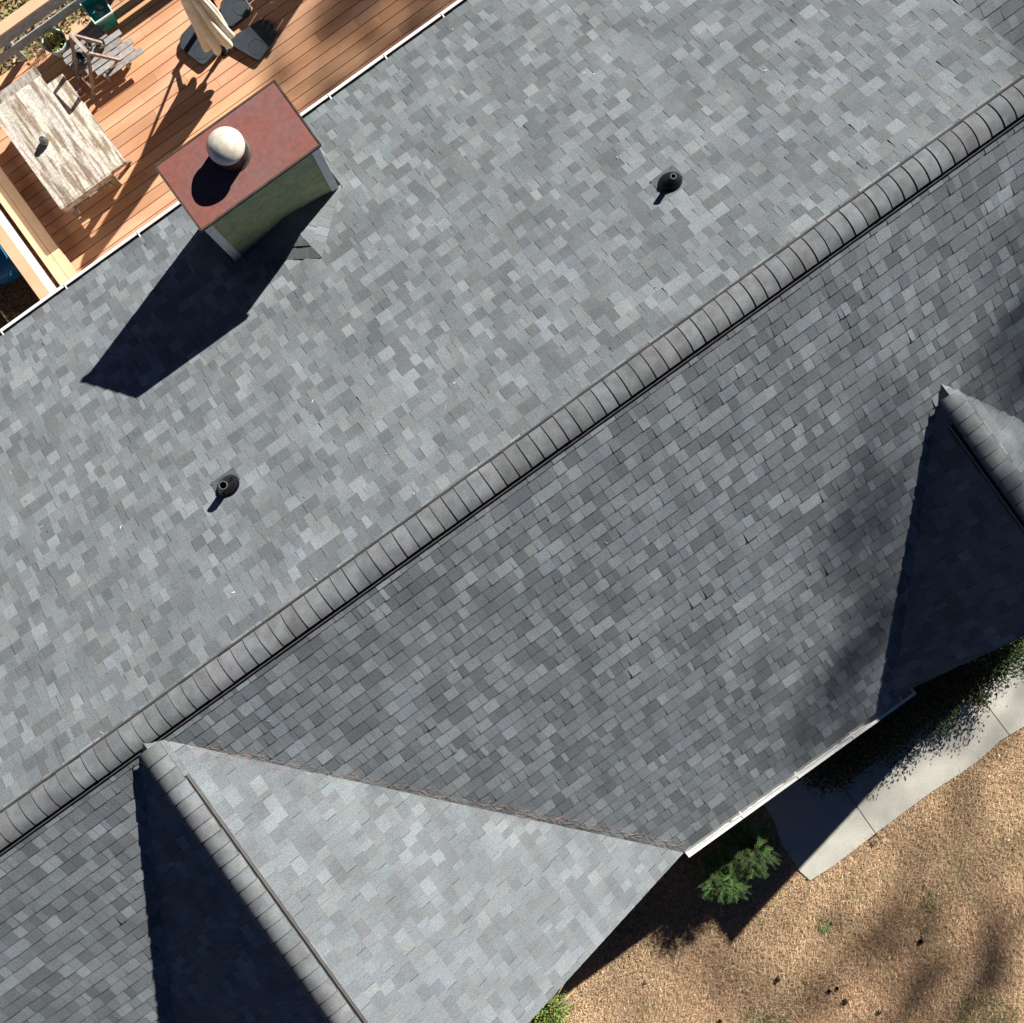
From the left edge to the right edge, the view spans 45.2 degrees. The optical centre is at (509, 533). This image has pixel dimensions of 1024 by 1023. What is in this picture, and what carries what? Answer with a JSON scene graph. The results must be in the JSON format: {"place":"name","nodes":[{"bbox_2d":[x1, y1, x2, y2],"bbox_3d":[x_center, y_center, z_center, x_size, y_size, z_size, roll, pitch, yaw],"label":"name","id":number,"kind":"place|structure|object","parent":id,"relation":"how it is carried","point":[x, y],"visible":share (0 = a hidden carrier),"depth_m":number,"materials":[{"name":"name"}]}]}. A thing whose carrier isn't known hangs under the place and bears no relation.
{"place":"outdoors","nodes":[
{"label":"outdoors","id":0,"kind":"place"},
{"bbox_2d":[84,41,92,50],"bbox_3d":[-5.725,-6.632,16.719,0.110,0.076,0.114,-36,90,0],"label":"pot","id":1,"kind":"object","parent":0,"point":[88,45],"visible":0.97,"depth_m":16.71,"materials":[{"name":"grey ceramic"}]},
{"bbox_2d":[0,0,1023,1022],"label":"ground","id":2,"kind":"structure","parent":0,"point":[729,915],"depth_m":17.13,"materials":[{"name":"soil"}]},
{"bbox_2d":[0,245,20,284],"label":"blue tub","id":3,"kind":"object","parent":2,"relation":"on","point":[10,273],"visible":0.47,"depth_m":16.75,"materials":[{"name":"plastic"}]},
{"bbox_2d":[0,217,56,325],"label":"dry scrub","id":4,"kind":"object","parent":2,"relation":"on","point":[5,310],"visible":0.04,"depth_m":17.06,"materials":[{"name":"brown plant"}]},
{"bbox_2d":[0,0,110,77],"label":"leaf litter","id":5,"kind":"object","parent":2,"relation":"on","point":[6,13],"visible":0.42,"depth_m":17.04,"materials":[{"name":"plant"}]},
{"bbox_2d":[0,0,456,287],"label":"wooden deck","id":6,"kind":"structure","parent":2,"relation":"on","point":[318,50],"depth_m":17.03,"materials":[{"name":"brown wood"}]},
{"bbox_2d":[0,209,56,299],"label":"deck railing","id":7,"kind":"object","parent":6,"relation":"on","point":[17,249],"visible":0.45,"depth_m":16.13,"materials":[{"name":"white paint"}]},
{"bbox_2d":[23,32,44,65],"bbox_3d":[-6.385,-6.717,16.833,0.658,0.403,0.507,-29,90,0],"label":"dried plant","id":8,"kind":"object","parent":6,"relation":"on","point":[42,49],"visible":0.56,"depth_m":16.93,"materials":[{"name":"beige plant"}]},
{"bbox_2d":[0,166,77,285],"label":"deck bench","id":9,"kind":"object","parent":6,"relation":"on","point":[37,235],"visible":0.55,"depth_m":16.75,"materials":[{"name":"beige wood"}]},
{"bbox_2d":[0,0,80,64],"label":"deck railing","id":10,"kind":"object","parent":6,"relation":"on","point":[22,19],"visible":1,"depth_m":16.37,"materials":[{"name":"beige paint"}]},
{"bbox_2d":[41,28,68,57],"bbox_3d":[-6.177,-6.683,16.808,0.336,0.436,0.350,-36,90,0],"label":"round planter","id":11,"kind":"object","parent":6,"relation":"on","point":[54,41],"visible":0.96,"depth_m":16.67,"materials":[{"name":"ceramic"}]},
{"bbox_2d":[0,67,121,216],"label":"patio table","id":12,"kind":"object","parent":6,"relation":"on","point":[70,169],"visible":1,"depth_m":16.33,"materials":[{"name":"brown wood"}]},
{"bbox_2d":[39,136,48,145],"bbox_3d":[-6.169,-5.205,16.264,0.116,0.129,0.116,-36,90,0],"label":"glass jar","id":13,"kind":"object","parent":12,"relation":"on","point":[43,141],"visible":1,"depth_m":16.23,"materials":[{"name":"glass"}]},
{"bbox_2d":[47,74,131,174],"bbox_3d":[-5.741,-5.537,16.821,0.405,0.423,1.464,-36,90,0],"label":"patio bench","id":14,"kind":"object","parent":6,"relation":"on","point":[90,128],"visible":0.77,"depth_m":16.61,"materials":[{"name":"brown wood"}]},
{"bbox_2d":[78,0,117,31],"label":"square planter","id":15,"kind":"object","parent":6,"relation":"on","point":[100,13],"visible":1,"depth_m":16.74,"materials":[{"name":"teal ceramic"}]},
{"bbox_2d":[68,32,131,98],"bbox_3d":[-5.631,-6.423,16.556,0.740,0.942,0.416,-43,90,0],"label":"frame stand","id":16,"kind":"object","parent":6,"relation":"on","point":[73,37],"visible":0.93,"depth_m":16.46,"materials":[{"name":"brown wood"}]},
{"bbox_2d":[61,22,143,81],"bbox_3d":[-5.589,-6.596,16.894,0.959,0.268,0.737,-36,90,0],"label":"deck chair","id":17,"kind":"object","parent":6,"relation":"on","point":[103,69],"visible":0.85,"depth_m":16.76,"materials":[{"name":"grey wood"}]},
{"bbox_2d":[72,51,84,64],"bbox_3d":[-5.847,-6.455,16.703,0.170,0.109,0.170,-36,90,0],"label":"pot","id":18,"kind":"object","parent":17,"relation":"on","point":[80,56],"visible":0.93,"depth_m":16.69,"materials":[{"name":"black plastic"}]},
{"bbox_2d":[95,39,105,48],"bbox_3d":[-5.561,-6.663,16.723,0.132,0.068,0.132,-36,90,0],"label":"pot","id":19,"kind":"object","parent":17,"relation":"on","point":[102,45],"visible":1,"depth_m":16.71,"materials":[{"name":"grey ceramic"}]},
{"bbox_2d":[180,24,215,65],"bbox_3d":[-4.240,-6.815,16.983,0.537,0.089,0.562,38,90,0],"label":"base weight","id":20,"kind":"object","parent":6,"relation":"on","point":[190,46],"visible":0.6,"depth_m":16.94,"materials":[{"name":"black plastic"}]},
{"bbox_2d":[181,0,234,55],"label":"patio umbrella","id":21,"kind":"object","parent":6,"relation":"on","point":[214,33],"visible":1,"depth_m":15.95,"materials":[{"name":"beige fabric"}]},
{"bbox_2d":[220,0,250,27],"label":"base weight","id":22,"kind":"object","parent":6,"relation":"on","point":[234,13],"visible":0.84,"depth_m":16.94,"materials":[{"name":"black plastic"}]},
{"bbox_2d":[230,19,277,61],"bbox_3d":[-3.497,-6.803,16.983,0.636,0.089,0.471,-36,90,0],"label":"base weight","id":23,"kind":"object","parent":6,"relation":"on","point":[257,40],"visible":0.85,"depth_m":16.94,"materials":[{"name":"black plastic"}]},
{"bbox_2d":[0,0,1023,1022],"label":"house","id":24,"kind":"structure","parent":2,"relation":"on","point":[474,273],"depth_m":13.04,"materials":[{"name":"grey tile"}]},
{"bbox_2d":[177,741,684,850],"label":"needle litter","id":25,"kind":"object","parent":24,"relation":"on","point":[447,797],"visible":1,"depth_m":13.60,"materials":[{"name":"brown plant"}]},
{"bbox_2d":[10,17,982,964],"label":"roof litter","id":26,"kind":"object","parent":24,"relation":"on","point":[386,453],"visible":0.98,"depth_m":13.16,"materials":[{"name":"brown plant"}]},
{"bbox_2d":[531,990,574,1022],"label":"corner shrub","id":27,"kind":"object","parent":2,"relation":"on","point":[556,1016],"visible":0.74,"depth_m":16.66,"materials":[{"name":"green plant"}]},
{"bbox_2d":[538,986,578,1022],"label":"bare stems","id":28,"kind":"object","parent":2,"relation":"on","point":[558,1003],"visible":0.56,"depth_m":16.54,"materials":[{"name":"plant"}]},
{"bbox_2d":[690,841,755,904],"bbox_3d":[2.904,4.596,16.615,0.805,1.037,0.855,28,90,0],"label":"feathery shrub","id":29,"kind":"object","parent":2,"relation":"on","point":[722,878],"visible":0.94,"depth_m":16.42,"materials":[{"name":"green plant"}]},
{"bbox_2d":[715,814,782,881],"bbox_3d":[3.215,4.207,16.588,0.928,1.091,0.905,-36,90,0],"label":"feathery shrub","id":30,"kind":"object","parent":2,"relation":"on","point":[744,845],"visible":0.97,"depth_m":16.33,"materials":[{"name":"green plant"}]},
{"bbox_2d":[530,643,1023,1022],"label":"grass","id":31,"kind":"structure","parent":2,"relation":"on","point":[621,997],"depth_m":17.11,"materials":[{"name":"beige plant"}]},
{"bbox_2d":[819,918,833,932],"bbox_3d":[4.383,5.452,17.086,0.236,0.078,0.236,27,90,0],"label":"weed tuft","id":32,"kind":"object","parent":31,"relation":"on","point":[828,928],"visible":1,"depth_m":17.10,"materials":[{"name":"green plant"}]},
{"bbox_2d":[798,732,881,799],"bbox_3d":[4.436,3.051,16.724,1.276,0.834,1.083,-36,90,0],"label":"hedge shrub","id":33,"kind":"object","parent":2,"relation":"on","point":[832,764],"visible":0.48,"depth_m":16.60,"materials":[{"name":"green plant"}]},
{"bbox_2d":[871,834,880,846],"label":"weed tuft","id":34,"kind":"object","parent":2,"relation":"on","point":[876,842],"visible":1,"depth_m":17.10,"materials":[{"name":"green plant"}]},
{"bbox_2d":[836,697,929,777],"bbox_3d":[5.030,2.715,16.701,1.230,0.876,1.421,27,90,0],"label":"hedge shrub","id":35,"kind":"object","parent":2,"relation":"on","point":[882,741],"visible":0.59,"depth_m":16.58,"materials":[{"name":"green plant"}]},
{"bbox_2d":[880,666,976,744],"bbox_3d":[5.651,2.328,16.689,1.473,0.907,1.106,-36,90,0],"label":"hedge shrub","id":36,"kind":"object","parent":2,"relation":"on","point":[934,703],"visible":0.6,"depth_m":16.57,"materials":[{"name":"green plant"}]},
{"bbox_2d":[920,648,1014,717],"bbox_3d":[6.189,1.938,16.679,1.429,0.920,1.080,-36,90,0],"label":"hedge shrub","id":37,"kind":"object","parent":2,"relation":"on","point":[965,671],"visible":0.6,"depth_m":16.54,"materials":[{"name":"green plant"}]},
{"bbox_2d":[964,636,1023,697],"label":"hedge shrub","id":38,"kind":"object","parent":2,"relation":"on","point":[1013,648],"visible":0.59,"depth_m":16.39,"materials":[{"name":"green plant"}]},
{"bbox_2d":[764,657,1023,879],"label":"path","id":39,"kind":"structure","parent":0,"point":[817,834],"depth_m":17.09,"materials":[{"name":"concrete"}]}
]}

